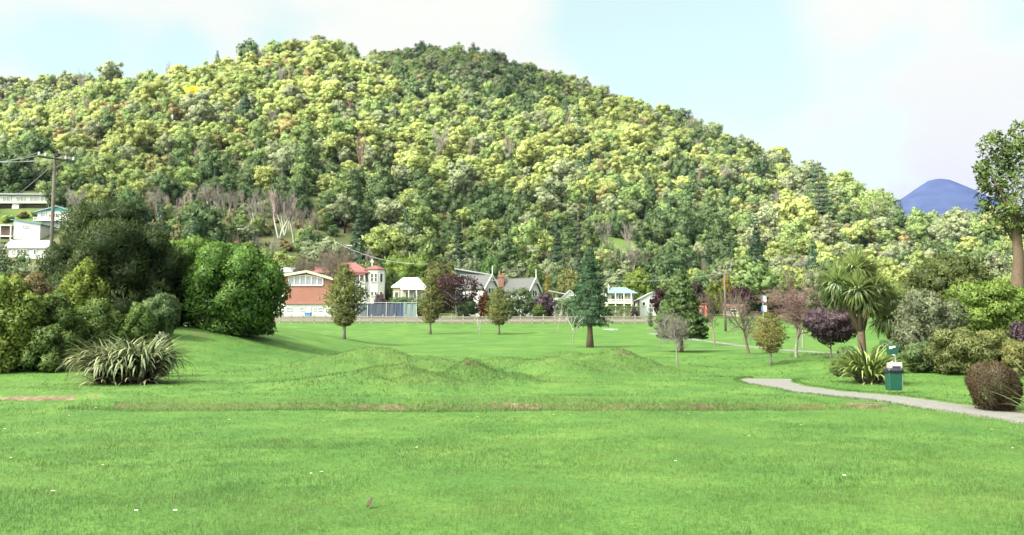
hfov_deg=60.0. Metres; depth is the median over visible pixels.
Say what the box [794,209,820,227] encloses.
hillside tree
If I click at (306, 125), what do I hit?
hillside tree
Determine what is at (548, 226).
hillside tree
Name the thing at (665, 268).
hillside tree
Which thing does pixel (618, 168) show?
hillside tree
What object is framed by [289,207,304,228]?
bare birch
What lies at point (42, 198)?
window
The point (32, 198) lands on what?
window
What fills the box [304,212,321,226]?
bare birch
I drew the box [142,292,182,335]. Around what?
shrub
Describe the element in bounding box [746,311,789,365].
golden conifer
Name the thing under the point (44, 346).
shrub
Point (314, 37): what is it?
skyline tree
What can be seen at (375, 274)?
window
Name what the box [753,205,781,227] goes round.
hillside tree
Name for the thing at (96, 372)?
flax
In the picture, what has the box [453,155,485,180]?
hillside tree
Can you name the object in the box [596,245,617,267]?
bare birch
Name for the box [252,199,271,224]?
bare birch
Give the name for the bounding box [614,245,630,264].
bare birch
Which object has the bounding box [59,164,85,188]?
hillside tree
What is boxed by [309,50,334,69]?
hillside tree
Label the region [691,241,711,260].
hillside tree
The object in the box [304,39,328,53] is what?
hillside tree
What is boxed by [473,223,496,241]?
hillside tree
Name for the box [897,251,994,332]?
tree
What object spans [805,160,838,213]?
skyline pine
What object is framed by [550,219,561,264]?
hill pine
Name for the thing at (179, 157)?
hillside tree
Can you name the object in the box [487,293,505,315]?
shrub
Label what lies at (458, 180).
hillside tree
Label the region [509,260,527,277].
hillside tree
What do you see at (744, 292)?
garden tree
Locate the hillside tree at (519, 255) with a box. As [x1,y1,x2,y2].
[509,244,530,266]
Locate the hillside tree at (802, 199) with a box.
[792,196,814,215]
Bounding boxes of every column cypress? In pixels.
[544,273,550,301]
[647,305,653,326]
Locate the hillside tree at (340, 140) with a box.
[323,131,357,164]
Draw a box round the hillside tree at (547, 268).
[538,259,561,278]
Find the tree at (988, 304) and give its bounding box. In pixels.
[944,278,1023,336]
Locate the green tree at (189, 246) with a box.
[133,233,211,326]
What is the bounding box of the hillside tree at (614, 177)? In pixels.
[604,170,629,189]
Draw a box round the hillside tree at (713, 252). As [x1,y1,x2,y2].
[693,240,718,267]
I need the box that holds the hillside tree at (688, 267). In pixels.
[680,263,698,273]
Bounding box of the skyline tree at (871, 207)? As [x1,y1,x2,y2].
[850,187,894,219]
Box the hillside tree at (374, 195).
[363,185,386,214]
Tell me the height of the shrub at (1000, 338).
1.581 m
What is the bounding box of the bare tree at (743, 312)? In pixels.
[719,289,762,353]
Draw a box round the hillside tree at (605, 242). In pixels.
[591,216,612,245]
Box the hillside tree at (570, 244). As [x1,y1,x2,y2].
[558,232,582,257]
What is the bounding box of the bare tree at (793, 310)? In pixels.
[754,280,822,357]
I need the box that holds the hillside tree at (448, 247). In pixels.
[444,242,468,258]
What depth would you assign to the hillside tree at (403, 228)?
166.91 m
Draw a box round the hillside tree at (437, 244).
[426,237,447,262]
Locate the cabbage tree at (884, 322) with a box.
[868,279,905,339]
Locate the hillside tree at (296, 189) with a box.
[286,175,314,209]
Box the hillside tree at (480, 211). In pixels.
[467,197,497,226]
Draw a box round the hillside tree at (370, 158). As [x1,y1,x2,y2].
[361,148,384,172]
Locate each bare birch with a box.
[150,191,167,219]
[155,188,167,216]
[173,198,184,216]
[180,190,192,205]
[193,186,204,199]
[201,182,220,206]
[201,183,218,203]
[209,189,222,210]
[213,197,226,219]
[220,187,236,217]
[223,192,237,225]
[233,190,240,209]
[240,192,254,205]
[246,198,259,223]
[248,189,258,217]
[251,198,265,217]
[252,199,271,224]
[266,190,280,228]
[269,188,296,237]
[269,190,294,234]
[281,199,301,242]
[283,194,299,228]
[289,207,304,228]
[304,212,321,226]
[311,211,323,234]
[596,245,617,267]
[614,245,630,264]
[624,245,641,272]
[638,251,650,270]
[773,253,794,266]
[794,255,811,272]
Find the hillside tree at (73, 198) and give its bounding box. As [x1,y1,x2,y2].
[65,185,85,209]
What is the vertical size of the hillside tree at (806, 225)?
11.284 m
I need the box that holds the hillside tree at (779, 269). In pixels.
[774,267,794,278]
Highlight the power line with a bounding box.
[334,241,410,263]
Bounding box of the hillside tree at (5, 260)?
[0,241,11,271]
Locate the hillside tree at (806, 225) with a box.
[784,215,810,237]
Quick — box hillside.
[0,77,992,318]
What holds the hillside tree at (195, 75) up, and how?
on the hillside
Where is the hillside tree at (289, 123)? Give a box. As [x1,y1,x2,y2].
[274,114,302,136]
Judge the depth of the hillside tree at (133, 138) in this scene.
223.48 m
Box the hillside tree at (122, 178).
[106,170,137,190]
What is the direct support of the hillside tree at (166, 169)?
on the hillside
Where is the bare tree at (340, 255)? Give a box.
[319,244,357,264]
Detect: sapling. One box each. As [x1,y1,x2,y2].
[476,316,480,343]
[555,302,562,332]
[565,309,584,347]
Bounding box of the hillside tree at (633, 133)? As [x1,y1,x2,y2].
[619,123,646,146]
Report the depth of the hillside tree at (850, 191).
348.44 m
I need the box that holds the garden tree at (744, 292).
[726,285,756,310]
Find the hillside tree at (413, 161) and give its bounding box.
[395,150,428,180]
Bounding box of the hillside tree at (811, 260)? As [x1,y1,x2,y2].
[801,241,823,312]
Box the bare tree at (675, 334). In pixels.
[649,310,689,366]
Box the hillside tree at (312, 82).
[303,75,323,95]
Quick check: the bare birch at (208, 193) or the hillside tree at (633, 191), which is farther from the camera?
the hillside tree at (633, 191)
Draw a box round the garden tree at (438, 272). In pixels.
[422,263,456,312]
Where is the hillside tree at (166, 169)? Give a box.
[150,163,175,183]
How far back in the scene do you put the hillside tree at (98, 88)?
285.13 m
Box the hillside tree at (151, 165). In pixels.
[145,154,169,172]
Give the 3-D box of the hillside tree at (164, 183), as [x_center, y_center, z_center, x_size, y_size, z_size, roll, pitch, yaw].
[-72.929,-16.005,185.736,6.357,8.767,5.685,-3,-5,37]
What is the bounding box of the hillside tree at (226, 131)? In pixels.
[210,120,233,147]
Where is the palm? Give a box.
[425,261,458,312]
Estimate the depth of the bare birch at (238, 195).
181.53 m
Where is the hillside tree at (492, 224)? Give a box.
[479,218,503,238]
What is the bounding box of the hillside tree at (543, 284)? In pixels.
[542,273,550,293]
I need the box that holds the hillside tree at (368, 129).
[352,121,374,139]
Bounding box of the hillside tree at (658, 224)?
[651,212,674,244]
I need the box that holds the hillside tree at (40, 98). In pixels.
[30,91,55,105]
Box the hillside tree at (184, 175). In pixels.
[174,161,200,187]
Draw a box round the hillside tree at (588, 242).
[574,239,596,260]
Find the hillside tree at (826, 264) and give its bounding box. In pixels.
[820,258,839,279]
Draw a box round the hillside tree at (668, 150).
[661,144,684,159]
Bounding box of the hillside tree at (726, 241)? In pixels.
[704,225,737,254]
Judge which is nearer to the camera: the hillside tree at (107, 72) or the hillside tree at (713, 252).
the hillside tree at (713, 252)
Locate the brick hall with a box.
[283,270,341,315]
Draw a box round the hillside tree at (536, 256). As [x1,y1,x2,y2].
[520,252,539,275]
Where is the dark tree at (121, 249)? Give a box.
[35,195,190,324]
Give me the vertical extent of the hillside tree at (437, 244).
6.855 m
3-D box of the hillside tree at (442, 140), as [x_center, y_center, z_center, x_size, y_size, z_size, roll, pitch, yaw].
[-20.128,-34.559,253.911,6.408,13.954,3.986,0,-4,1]
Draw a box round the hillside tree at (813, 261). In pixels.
[808,245,819,270]
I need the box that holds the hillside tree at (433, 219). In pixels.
[399,197,444,240]
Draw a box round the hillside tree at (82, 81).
[77,67,88,90]
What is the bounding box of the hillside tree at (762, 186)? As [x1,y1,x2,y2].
[752,179,772,198]
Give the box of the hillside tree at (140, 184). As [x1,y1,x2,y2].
[120,178,156,200]
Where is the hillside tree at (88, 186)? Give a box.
[76,183,105,202]
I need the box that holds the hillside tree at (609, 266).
[594,257,618,285]
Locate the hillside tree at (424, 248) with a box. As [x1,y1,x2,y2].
[407,228,444,267]
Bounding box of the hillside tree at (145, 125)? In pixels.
[132,119,157,136]
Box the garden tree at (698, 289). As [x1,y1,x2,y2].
[691,281,707,304]
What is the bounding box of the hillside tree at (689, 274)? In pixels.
[687,267,711,281]
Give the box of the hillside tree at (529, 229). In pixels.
[507,217,544,251]
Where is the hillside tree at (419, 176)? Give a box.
[403,168,436,189]
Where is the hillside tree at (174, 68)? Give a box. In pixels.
[166,64,191,77]
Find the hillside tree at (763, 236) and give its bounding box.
[737,224,774,252]
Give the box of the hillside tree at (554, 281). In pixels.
[549,260,582,296]
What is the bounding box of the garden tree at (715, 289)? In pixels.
[705,280,726,315]
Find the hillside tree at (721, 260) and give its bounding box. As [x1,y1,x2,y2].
[709,258,728,271]
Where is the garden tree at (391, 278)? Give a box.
[384,266,400,303]
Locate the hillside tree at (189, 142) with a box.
[172,128,196,155]
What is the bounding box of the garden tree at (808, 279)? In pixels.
[797,268,831,309]
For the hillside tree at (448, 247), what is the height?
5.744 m
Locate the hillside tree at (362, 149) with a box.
[356,129,365,166]
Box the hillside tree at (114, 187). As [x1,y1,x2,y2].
[106,179,118,210]
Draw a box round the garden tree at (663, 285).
[657,275,673,290]
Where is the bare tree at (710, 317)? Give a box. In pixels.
[697,291,726,345]
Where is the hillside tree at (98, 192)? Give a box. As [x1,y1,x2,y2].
[85,186,114,203]
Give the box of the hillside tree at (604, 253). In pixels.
[594,248,620,269]
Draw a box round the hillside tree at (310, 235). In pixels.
[295,227,324,259]
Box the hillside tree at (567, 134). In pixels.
[553,124,581,145]
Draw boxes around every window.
[2,196,10,201]
[16,196,24,201]
[17,249,27,253]
[30,196,38,201]
[40,196,47,201]
[40,212,46,216]
[288,275,323,285]
[370,273,373,281]
[374,273,377,281]
[379,273,382,281]
[413,292,421,298]
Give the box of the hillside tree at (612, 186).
[593,181,622,198]
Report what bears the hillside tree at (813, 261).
on the hillside
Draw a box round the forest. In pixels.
[0,35,1023,312]
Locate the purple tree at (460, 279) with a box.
[434,273,484,317]
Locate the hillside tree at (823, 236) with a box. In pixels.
[809,224,841,246]
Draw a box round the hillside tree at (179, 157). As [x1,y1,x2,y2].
[165,148,193,175]
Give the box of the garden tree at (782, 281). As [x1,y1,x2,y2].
[768,270,797,313]
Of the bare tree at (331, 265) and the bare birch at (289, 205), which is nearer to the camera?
the bare tree at (331, 265)
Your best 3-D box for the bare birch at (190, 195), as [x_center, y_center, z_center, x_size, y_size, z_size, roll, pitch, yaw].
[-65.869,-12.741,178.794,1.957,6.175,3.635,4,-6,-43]
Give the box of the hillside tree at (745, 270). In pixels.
[729,254,784,313]
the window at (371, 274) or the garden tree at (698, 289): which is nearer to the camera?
the garden tree at (698, 289)
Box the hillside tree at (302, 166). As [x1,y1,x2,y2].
[290,155,318,186]
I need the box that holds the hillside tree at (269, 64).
[260,59,275,69]
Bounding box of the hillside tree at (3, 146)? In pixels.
[0,143,8,186]
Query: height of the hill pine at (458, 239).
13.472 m
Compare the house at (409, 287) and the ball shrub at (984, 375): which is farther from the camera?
the house at (409, 287)
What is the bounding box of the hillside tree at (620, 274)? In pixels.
[601,269,628,295]
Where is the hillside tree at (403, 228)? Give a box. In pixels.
[381,221,424,252]
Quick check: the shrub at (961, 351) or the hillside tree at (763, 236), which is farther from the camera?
the hillside tree at (763, 236)
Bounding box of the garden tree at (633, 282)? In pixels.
[619,266,653,306]
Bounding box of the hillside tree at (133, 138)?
[117,124,147,155]
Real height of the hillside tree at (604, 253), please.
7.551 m
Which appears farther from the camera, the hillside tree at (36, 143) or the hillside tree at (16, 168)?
the hillside tree at (36, 143)
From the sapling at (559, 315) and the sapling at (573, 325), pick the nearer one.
the sapling at (573, 325)
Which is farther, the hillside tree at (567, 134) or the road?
the hillside tree at (567, 134)
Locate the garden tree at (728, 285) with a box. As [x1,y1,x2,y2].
[721,273,731,304]
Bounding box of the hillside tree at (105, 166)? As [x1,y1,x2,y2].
[88,151,127,186]
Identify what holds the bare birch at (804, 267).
on the hillside
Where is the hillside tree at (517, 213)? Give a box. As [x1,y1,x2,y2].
[506,194,531,223]
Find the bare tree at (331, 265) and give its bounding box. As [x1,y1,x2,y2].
[313,247,353,277]
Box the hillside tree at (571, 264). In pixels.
[566,258,583,270]
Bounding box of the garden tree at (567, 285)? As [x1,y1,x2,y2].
[551,268,582,303]
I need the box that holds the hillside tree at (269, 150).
[265,139,287,159]
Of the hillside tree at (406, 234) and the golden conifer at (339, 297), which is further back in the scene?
the hillside tree at (406, 234)
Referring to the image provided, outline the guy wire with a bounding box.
[18,164,52,193]
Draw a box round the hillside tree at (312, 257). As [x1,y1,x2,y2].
[304,247,327,266]
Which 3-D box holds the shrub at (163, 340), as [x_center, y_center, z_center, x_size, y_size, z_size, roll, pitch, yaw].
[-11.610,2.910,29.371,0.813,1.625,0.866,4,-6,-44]
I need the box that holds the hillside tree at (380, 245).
[361,225,407,261]
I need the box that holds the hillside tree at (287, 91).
[280,83,304,97]
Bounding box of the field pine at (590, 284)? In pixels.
[565,246,613,347]
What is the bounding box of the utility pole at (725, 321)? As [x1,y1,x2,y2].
[720,270,728,330]
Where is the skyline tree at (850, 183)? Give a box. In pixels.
[845,181,866,190]
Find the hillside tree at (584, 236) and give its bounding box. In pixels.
[576,219,602,247]
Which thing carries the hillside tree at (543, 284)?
on the hillside
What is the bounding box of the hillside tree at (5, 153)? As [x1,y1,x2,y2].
[0,140,30,189]
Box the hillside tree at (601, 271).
[585,267,606,293]
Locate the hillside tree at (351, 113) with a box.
[340,109,364,120]
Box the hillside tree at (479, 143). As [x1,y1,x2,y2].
[471,133,494,155]
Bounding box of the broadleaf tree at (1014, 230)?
[971,119,1023,288]
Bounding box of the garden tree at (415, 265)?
[383,252,433,284]
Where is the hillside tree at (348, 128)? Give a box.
[326,112,357,148]
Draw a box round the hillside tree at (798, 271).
[771,264,805,276]
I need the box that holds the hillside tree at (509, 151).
[500,138,515,168]
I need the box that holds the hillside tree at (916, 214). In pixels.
[904,207,932,236]
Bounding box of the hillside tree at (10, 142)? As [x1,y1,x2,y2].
[1,139,16,145]
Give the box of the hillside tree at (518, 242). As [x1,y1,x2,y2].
[509,238,527,253]
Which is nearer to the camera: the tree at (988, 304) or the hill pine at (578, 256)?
the tree at (988, 304)
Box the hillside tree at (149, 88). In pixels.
[139,79,167,102]
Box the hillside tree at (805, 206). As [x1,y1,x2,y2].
[789,202,821,225]
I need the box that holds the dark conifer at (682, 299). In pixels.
[654,269,708,351]
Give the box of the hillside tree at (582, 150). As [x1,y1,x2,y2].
[576,143,603,161]
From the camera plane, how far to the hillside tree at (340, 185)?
200.04 m
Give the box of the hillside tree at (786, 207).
[771,199,799,221]
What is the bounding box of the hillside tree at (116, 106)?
[97,101,120,113]
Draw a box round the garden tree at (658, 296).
[650,288,666,313]
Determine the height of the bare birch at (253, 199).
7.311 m
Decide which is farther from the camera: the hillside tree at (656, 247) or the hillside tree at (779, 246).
the hillside tree at (779, 246)
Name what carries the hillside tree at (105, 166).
on the hillside
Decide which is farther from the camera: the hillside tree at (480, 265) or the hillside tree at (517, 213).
the hillside tree at (517, 213)
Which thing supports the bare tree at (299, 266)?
on the hillside
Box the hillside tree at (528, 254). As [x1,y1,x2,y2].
[517,244,534,258]
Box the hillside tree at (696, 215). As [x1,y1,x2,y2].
[681,209,704,225]
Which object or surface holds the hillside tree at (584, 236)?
on the hillside
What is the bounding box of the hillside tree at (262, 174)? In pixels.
[251,165,278,187]
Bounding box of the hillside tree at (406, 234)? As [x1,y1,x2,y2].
[383,227,423,256]
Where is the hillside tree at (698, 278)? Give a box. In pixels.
[689,272,711,297]
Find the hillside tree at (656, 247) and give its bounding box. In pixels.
[644,241,658,255]
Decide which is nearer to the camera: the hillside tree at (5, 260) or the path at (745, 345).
the path at (745, 345)
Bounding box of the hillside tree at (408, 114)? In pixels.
[398,103,420,125]
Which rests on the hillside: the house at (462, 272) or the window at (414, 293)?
the house at (462, 272)
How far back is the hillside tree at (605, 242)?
199.03 m
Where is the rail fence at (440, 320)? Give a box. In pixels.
[279,314,646,323]
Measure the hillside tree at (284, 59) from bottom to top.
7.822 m
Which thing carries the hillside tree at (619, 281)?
on the hillside
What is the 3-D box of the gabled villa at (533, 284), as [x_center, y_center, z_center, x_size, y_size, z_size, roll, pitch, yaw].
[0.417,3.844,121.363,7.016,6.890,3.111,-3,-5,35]
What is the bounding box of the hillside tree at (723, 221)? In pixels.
[708,211,733,234]
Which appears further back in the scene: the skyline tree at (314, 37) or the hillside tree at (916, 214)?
the skyline tree at (314, 37)
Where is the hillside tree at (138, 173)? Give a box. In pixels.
[121,164,146,190]
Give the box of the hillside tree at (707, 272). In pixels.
[691,268,716,306]
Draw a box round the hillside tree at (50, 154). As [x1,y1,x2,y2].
[39,151,65,170]
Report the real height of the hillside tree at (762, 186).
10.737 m
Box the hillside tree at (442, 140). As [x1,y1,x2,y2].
[431,123,451,158]
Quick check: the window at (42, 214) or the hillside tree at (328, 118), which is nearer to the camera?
the window at (42, 214)
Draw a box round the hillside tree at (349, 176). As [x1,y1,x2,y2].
[336,170,358,187]
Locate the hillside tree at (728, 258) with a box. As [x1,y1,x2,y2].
[722,256,734,263]
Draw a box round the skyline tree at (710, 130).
[703,123,717,137]
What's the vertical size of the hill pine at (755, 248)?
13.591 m
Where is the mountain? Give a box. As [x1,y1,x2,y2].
[896,179,1023,215]
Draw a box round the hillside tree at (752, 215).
[745,203,762,231]
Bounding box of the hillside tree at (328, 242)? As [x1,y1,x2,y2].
[309,236,351,261]
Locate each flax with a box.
[55,333,164,385]
[81,331,197,385]
[820,339,914,384]
[982,353,1023,431]
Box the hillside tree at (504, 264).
[482,253,514,274]
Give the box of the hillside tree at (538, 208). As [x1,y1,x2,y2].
[523,200,549,227]
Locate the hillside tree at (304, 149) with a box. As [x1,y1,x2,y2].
[289,132,325,171]
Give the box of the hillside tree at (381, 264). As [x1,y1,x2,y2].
[376,256,398,267]
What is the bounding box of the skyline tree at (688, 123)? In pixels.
[681,118,701,128]
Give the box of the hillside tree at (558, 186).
[534,175,571,201]
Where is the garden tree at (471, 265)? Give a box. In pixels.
[452,255,481,300]
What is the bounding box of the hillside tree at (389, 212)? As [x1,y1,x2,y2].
[374,197,404,224]
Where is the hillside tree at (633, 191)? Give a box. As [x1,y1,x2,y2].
[616,178,649,218]
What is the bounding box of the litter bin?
[883,345,903,392]
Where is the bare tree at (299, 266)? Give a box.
[289,254,320,272]
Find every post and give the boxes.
[761,295,766,318]
[801,330,803,347]
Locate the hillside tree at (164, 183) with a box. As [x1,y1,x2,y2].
[148,171,181,205]
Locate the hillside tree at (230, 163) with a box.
[218,155,238,177]
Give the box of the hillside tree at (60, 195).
[40,178,69,207]
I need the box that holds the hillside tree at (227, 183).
[212,173,236,196]
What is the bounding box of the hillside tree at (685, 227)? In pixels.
[666,202,700,243]
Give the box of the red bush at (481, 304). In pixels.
[477,290,491,317]
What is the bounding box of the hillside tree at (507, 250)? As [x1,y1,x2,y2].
[481,232,519,268]
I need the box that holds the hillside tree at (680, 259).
[668,247,698,273]
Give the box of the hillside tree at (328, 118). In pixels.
[315,113,344,133]
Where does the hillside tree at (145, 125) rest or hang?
on the hillside
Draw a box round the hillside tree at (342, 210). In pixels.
[325,193,361,232]
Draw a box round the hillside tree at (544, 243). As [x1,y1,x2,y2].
[531,233,554,260]
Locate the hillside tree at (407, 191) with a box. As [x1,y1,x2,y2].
[398,188,425,208]
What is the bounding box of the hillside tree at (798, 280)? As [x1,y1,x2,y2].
[793,275,804,288]
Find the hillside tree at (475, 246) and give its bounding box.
[464,238,489,264]
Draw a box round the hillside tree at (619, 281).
[614,276,639,287]
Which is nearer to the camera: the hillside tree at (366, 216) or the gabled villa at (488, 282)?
the gabled villa at (488, 282)
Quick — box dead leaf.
[367,497,372,506]
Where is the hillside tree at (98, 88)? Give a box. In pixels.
[78,76,108,105]
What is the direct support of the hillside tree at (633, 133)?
on the hillside
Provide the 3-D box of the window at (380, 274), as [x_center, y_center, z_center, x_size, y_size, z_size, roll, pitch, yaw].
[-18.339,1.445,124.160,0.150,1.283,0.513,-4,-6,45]
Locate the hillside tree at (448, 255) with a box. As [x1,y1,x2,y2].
[444,246,469,263]
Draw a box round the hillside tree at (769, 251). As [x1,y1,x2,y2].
[762,247,791,265]
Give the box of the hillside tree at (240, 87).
[225,78,249,96]
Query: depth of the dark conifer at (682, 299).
52.12 m
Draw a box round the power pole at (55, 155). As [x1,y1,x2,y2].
[36,152,75,288]
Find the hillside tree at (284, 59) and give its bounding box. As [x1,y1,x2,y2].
[281,57,296,66]
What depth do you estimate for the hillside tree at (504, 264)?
164.61 m
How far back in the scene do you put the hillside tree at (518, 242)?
179.08 m
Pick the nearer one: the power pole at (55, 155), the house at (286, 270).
the power pole at (55, 155)
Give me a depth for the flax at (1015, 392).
13.37 m
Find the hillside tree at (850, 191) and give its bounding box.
[838,182,866,199]
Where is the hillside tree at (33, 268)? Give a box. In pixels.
[18,259,54,282]
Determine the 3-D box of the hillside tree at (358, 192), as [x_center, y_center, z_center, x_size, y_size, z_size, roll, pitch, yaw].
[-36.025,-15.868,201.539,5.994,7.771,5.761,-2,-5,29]
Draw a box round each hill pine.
[235,93,252,117]
[349,205,369,263]
[451,215,466,267]
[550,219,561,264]
[573,201,582,274]
[746,226,776,312]
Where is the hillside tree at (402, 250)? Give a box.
[393,247,417,260]
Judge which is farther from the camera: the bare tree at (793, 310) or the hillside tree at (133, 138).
the hillside tree at (133, 138)
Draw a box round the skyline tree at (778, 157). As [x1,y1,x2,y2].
[767,154,784,162]
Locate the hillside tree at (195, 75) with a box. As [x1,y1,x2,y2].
[189,65,216,84]
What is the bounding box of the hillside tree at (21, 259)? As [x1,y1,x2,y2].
[0,251,31,278]
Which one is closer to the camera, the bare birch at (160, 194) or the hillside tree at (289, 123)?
the bare birch at (160, 194)
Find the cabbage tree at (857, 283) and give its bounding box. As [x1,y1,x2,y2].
[814,245,896,353]
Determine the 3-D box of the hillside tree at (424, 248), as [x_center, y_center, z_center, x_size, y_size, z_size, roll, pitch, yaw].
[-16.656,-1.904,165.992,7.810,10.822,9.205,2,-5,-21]
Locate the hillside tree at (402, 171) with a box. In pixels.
[391,163,413,185]
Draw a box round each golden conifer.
[318,263,369,338]
[415,277,445,333]
[483,286,514,333]
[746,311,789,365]
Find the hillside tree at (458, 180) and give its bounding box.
[447,159,482,196]
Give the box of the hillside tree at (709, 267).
[705,258,720,271]
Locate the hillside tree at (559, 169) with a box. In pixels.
[545,160,576,181]
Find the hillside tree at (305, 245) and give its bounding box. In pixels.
[299,239,320,265]
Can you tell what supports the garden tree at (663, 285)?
on the hillside
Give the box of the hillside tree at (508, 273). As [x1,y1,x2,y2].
[497,266,519,278]
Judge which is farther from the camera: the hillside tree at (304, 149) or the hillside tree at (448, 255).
the hillside tree at (304, 149)
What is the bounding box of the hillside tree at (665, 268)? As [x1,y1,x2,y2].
[639,254,681,291]
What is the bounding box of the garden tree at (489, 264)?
[480,254,500,278]
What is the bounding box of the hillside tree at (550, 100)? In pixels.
[539,95,564,109]
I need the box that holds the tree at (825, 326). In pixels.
[802,305,856,358]
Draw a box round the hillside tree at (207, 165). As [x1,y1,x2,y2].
[192,142,222,184]
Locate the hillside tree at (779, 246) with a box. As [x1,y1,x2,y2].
[765,241,791,257]
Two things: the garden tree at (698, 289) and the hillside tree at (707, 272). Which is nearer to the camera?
the garden tree at (698, 289)
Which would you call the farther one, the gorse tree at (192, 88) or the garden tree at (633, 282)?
the gorse tree at (192, 88)
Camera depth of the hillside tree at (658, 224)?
221.62 m
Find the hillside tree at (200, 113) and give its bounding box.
[185,99,220,126]
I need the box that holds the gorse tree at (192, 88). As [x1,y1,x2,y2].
[184,85,203,93]
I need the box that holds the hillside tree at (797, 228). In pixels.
[782,217,809,238]
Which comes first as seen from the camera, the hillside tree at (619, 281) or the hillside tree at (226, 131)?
the hillside tree at (619, 281)
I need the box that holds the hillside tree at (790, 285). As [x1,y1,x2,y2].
[784,270,794,306]
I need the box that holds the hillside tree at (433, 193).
[404,179,445,216]
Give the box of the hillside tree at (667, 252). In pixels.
[661,247,684,265]
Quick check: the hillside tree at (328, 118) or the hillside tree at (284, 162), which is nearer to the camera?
the hillside tree at (284, 162)
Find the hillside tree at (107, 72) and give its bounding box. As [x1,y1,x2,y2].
[95,60,123,81]
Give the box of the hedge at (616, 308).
[598,305,640,317]
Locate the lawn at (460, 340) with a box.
[0,319,1023,534]
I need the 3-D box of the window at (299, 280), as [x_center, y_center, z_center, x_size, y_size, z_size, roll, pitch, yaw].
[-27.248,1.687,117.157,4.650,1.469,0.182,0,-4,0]
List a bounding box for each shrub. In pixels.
[0,215,14,221]
[0,272,15,277]
[0,274,46,372]
[4,182,23,204]
[11,271,54,296]
[16,211,29,217]
[20,323,80,371]
[34,181,55,193]
[36,288,86,363]
[58,256,110,310]
[66,198,84,209]
[78,298,127,357]
[118,301,156,348]
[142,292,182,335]
[152,331,173,375]
[374,293,387,303]
[389,296,413,315]
[413,298,429,315]
[452,295,479,315]
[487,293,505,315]
[505,287,536,317]
[530,291,555,317]
[531,304,547,317]
[552,296,581,317]
[631,307,637,317]
[829,346,860,376]
[870,339,904,370]
[890,286,969,350]
[896,339,941,372]
[923,327,998,373]
[964,359,1023,410]
[975,328,1019,361]
[998,340,1023,375]
[1008,320,1023,341]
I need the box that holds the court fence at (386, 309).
[356,302,416,317]
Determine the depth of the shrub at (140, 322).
35.61 m
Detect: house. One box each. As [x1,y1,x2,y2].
[0,193,75,208]
[0,219,56,239]
[3,239,57,258]
[33,206,79,227]
[277,268,296,312]
[391,277,428,303]
[454,268,489,292]
[548,290,575,314]
[602,284,637,315]
[633,291,656,315]
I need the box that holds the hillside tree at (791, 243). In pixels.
[777,228,805,258]
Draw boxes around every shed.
[699,303,706,315]
[722,304,744,315]
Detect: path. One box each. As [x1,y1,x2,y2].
[647,333,833,352]
[742,378,1023,423]
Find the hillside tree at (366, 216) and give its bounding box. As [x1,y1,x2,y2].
[353,203,378,233]
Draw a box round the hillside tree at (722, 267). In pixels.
[708,259,743,295]
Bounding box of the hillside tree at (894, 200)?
[870,188,898,204]
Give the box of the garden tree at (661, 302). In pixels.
[657,299,665,312]
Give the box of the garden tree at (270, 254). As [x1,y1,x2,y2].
[259,245,280,267]
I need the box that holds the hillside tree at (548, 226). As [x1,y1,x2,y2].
[537,216,555,235]
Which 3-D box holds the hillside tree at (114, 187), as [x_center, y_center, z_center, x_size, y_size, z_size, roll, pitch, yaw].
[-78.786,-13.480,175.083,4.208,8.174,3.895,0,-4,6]
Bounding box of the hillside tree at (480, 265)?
[477,260,484,271]
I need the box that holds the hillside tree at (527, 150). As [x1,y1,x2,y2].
[514,139,543,177]
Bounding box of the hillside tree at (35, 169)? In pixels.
[22,163,42,189]
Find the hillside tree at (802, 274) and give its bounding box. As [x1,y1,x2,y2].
[794,267,826,281]
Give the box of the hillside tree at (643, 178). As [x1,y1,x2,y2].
[631,164,659,190]
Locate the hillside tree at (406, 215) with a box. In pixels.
[404,209,412,229]
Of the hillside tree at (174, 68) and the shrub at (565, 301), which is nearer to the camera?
the shrub at (565, 301)
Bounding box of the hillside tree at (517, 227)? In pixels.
[509,222,521,239]
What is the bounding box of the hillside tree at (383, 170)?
[364,161,397,191]
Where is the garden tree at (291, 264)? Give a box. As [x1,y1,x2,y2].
[286,256,313,269]
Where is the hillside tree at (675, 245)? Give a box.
[661,234,697,267]
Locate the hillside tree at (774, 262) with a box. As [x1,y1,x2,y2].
[762,256,794,268]
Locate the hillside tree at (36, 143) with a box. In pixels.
[20,131,55,166]
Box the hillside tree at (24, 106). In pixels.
[20,102,37,110]
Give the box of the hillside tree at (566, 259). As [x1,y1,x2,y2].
[544,249,569,264]
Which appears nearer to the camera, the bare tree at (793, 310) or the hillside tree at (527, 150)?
the bare tree at (793, 310)
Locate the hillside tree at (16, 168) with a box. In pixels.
[0,145,36,190]
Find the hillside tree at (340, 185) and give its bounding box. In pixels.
[323,172,353,203]
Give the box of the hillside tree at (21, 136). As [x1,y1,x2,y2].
[11,130,31,142]
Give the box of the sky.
[0,0,1023,211]
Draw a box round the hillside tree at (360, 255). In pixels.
[354,238,365,266]
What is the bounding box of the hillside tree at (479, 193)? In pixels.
[472,181,494,203]
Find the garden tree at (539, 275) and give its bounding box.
[523,263,546,294]
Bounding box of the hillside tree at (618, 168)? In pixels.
[609,155,634,174]
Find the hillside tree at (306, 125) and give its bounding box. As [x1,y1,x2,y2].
[289,118,326,143]
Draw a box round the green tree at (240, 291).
[177,240,291,335]
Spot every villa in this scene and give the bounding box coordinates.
[311,259,385,313]
[460,266,503,315]
[496,269,542,315]
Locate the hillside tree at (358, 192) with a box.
[343,180,367,208]
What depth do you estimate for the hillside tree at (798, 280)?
142.71 m
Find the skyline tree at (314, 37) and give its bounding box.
[311,34,321,39]
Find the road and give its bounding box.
[202,317,703,322]
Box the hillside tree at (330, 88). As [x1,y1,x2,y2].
[319,80,346,103]
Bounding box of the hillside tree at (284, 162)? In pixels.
[268,148,297,173]

